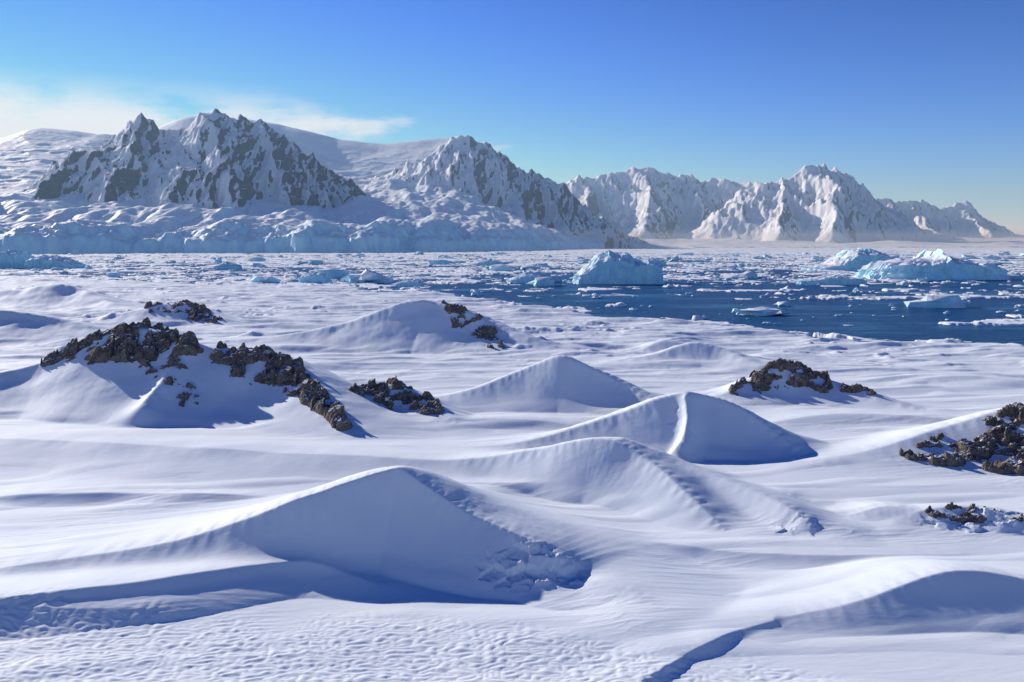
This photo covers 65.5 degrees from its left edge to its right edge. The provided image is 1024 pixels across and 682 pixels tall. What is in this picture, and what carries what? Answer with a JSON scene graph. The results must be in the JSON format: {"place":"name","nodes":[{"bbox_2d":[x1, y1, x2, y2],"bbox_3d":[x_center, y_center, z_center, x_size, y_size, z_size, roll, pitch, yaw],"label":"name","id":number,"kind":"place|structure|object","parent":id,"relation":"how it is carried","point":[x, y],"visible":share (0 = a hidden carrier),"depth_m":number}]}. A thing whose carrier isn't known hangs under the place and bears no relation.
{"place":"outdoors","nodes":[
{"label":"outdoors","id":0,"kind":"place"},
{"bbox_2d":[21,108,365,208],"bbox_3d":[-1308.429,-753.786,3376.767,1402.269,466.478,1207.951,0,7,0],"label":"snow mountain","id":1,"kind":"structure","parent":0,"point":[215,158],"depth_m":3148.82},
{"bbox_2d":[373,135,648,247],"bbox_3d":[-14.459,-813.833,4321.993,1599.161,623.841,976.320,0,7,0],"label":"snow mountain","id":2,"kind":"structure","parent":0,"point":[485,172],"depth_m":4192.85},
{"bbox_2d":[0,247,1023,681],"bbox_3d":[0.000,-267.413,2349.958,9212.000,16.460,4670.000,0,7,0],"label":"ground","id":3,"kind":"structure","parent":0,"point":[564,495],"depth_m":92.29},
{"bbox_2d":[40,317,203,367],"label":"rock outcrop","id":4,"kind":"object","parent":3,"relation":"on","point":[122,339],"visible":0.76,"depth_m":147.17},
{"bbox_2d":[138,354,198,406],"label":"rock outcrop","id":5,"kind":"object","parent":3,"relation":"on","point":[174,360],"visible":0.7,"depth_m":138.77},
{"bbox_2d":[144,299,222,322],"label":"rock outcrop","id":6,"kind":"object","parent":3,"relation":"on","point":[196,309],"visible":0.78,"depth_m":296.43},
{"bbox_2d":[209,341,352,430],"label":"rock outcrop","id":7,"kind":"object","parent":3,"relation":"on","point":[313,395],"visible":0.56,"depth_m":140.31},
{"bbox_2d":[348,375,444,414],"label":"rock outcrop","id":8,"kind":"object","parent":3,"relation":"on","point":[380,392],"visible":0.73,"depth_m":138.88},
{"bbox_2d":[441,299,503,349],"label":"rock outcrop","id":9,"kind":"object","parent":3,"relation":"on","point":[488,332],"visible":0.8,"depth_m":226.34},
{"bbox_2d":[728,357,833,395],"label":"rock outcrop","id":10,"kind":"object","parent":3,"relation":"on","point":[761,378],"visible":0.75,"depth_m":153.74},
{"bbox_2d":[840,383,876,395],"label":"rock outcrop","id":11,"kind":"object","parent":3,"relation":"on","point":[855,388],"visible":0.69,"depth_m":149.64},
{"bbox_2d":[899,402,1023,475],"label":"rock outcrop","id":12,"kind":"object","parent":3,"relation":"on","point":[986,446],"visible":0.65,"depth_m":108.85},
{"bbox_2d":[924,502,1023,523],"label":"rock outcrop","id":13,"kind":"object","parent":3,"relation":"on","point":[971,515],"visible":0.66,"depth_m":85.40},
{"bbox_2d":[0,116,1023,253],"bbox_3d":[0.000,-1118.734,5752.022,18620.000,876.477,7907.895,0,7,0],"label":"glacier","id":14,"kind":"object","parent":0,"point":[392,215],"visible":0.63,"depth_m":2817.84},
{"bbox_2d":[0,248,1023,344],"bbox_3d":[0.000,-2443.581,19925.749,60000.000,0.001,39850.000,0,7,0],"label":"sea water","id":15,"kind":"structure","parent":0,"point":[887,322],"depth_m":433.29},
{"bbox_2d":[0,248,34,268],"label":"iceberg","id":16,"kind":"object","parent":15,"relation":"on","point":[10,258],"visible":0.86,"depth_m":942.90},
{"bbox_2d":[23,254,85,268],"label":"iceberg","id":17,"kind":"object","parent":15,"relation":"on","point":[44,261],"visible":0.94,"depth_m":920.03},
{"bbox_2d":[212,261,242,269],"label":"iceberg","id":18,"kind":"object","parent":15,"relation":"on","point":[227,265],"visible":0.89,"depth_m":887.60},
{"bbox_2d":[298,271,331,282],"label":"iceberg","id":19,"kind":"object","parent":15,"relation":"on","point":[318,276],"visible":0.94,"depth_m":610.74},
{"bbox_2d":[392,279,423,286],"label":"iceberg","id":20,"kind":"object","parent":15,"relation":"on","point":[408,283],"visible":0.83,"depth_m":553.19},
{"bbox_2d":[476,258,502,265],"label":"iceberg","id":21,"kind":"object","parent":15,"relation":"on","point":[488,262],"visible":0.84,"depth_m":1036.39},
{"bbox_2d":[10,251,1023,324],"bbox_3d":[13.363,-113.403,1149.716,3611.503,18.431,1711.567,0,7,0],"label":"brash ice","id":22,"kind":"structure","parent":15,"relation":"on","point":[945,300],"depth_m":684.26},
{"bbox_2d":[506,272,542,282],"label":"iceberg","id":23,"kind":"object","parent":15,"relation":"on","point":[525,277],"visible":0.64,"depth_m":601.62},
{"bbox_2d":[572,250,664,283],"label":"iceberg","id":24,"kind":"object","parent":15,"relation":"on","point":[608,267],"visible":0.98,"depth_m":589.82},
{"bbox_2d":[649,257,666,264],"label":"iceberg","id":25,"kind":"object","parent":15,"relation":"on","point":[663,262],"visible":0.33,"depth_m":1086.75},
{"bbox_2d":[796,274,866,284],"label":"iceberg","id":26,"kind":"object","parent":15,"relation":"on","point":[829,279],"visible":0.89,"depth_m":579.91},
{"bbox_2d":[801,248,894,270],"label":"iceberg","id":27,"kind":"object","parent":15,"relation":"on","point":[853,259],"visible":0.68,"depth_m":870.84},
{"bbox_2d":[853,249,1010,279],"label":"iceberg","id":28,"kind":"object","parent":15,"relation":"on","point":[938,264],"visible":0.97,"depth_m":656.44},
{"bbox_2d":[0,0,1023,235],"label":"sky","id":29,"kind":"structure","parent":0,"point":[912,100]},
{"bbox_2d":[566,164,968,242],"bbox_3d":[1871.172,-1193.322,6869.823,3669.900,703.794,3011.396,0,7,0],"label":"snow mountain","id":30,"kind":"structure","parent":0,"point":[821,203],"depth_m":6256.01},
{"bbox_2d":[876,198,1023,237],"bbox_3d":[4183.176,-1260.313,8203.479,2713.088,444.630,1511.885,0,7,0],"label":"snow mountain","id":31,"kind":"structure","parent":0,"point":[964,219],"depth_m":8230.02}
]}

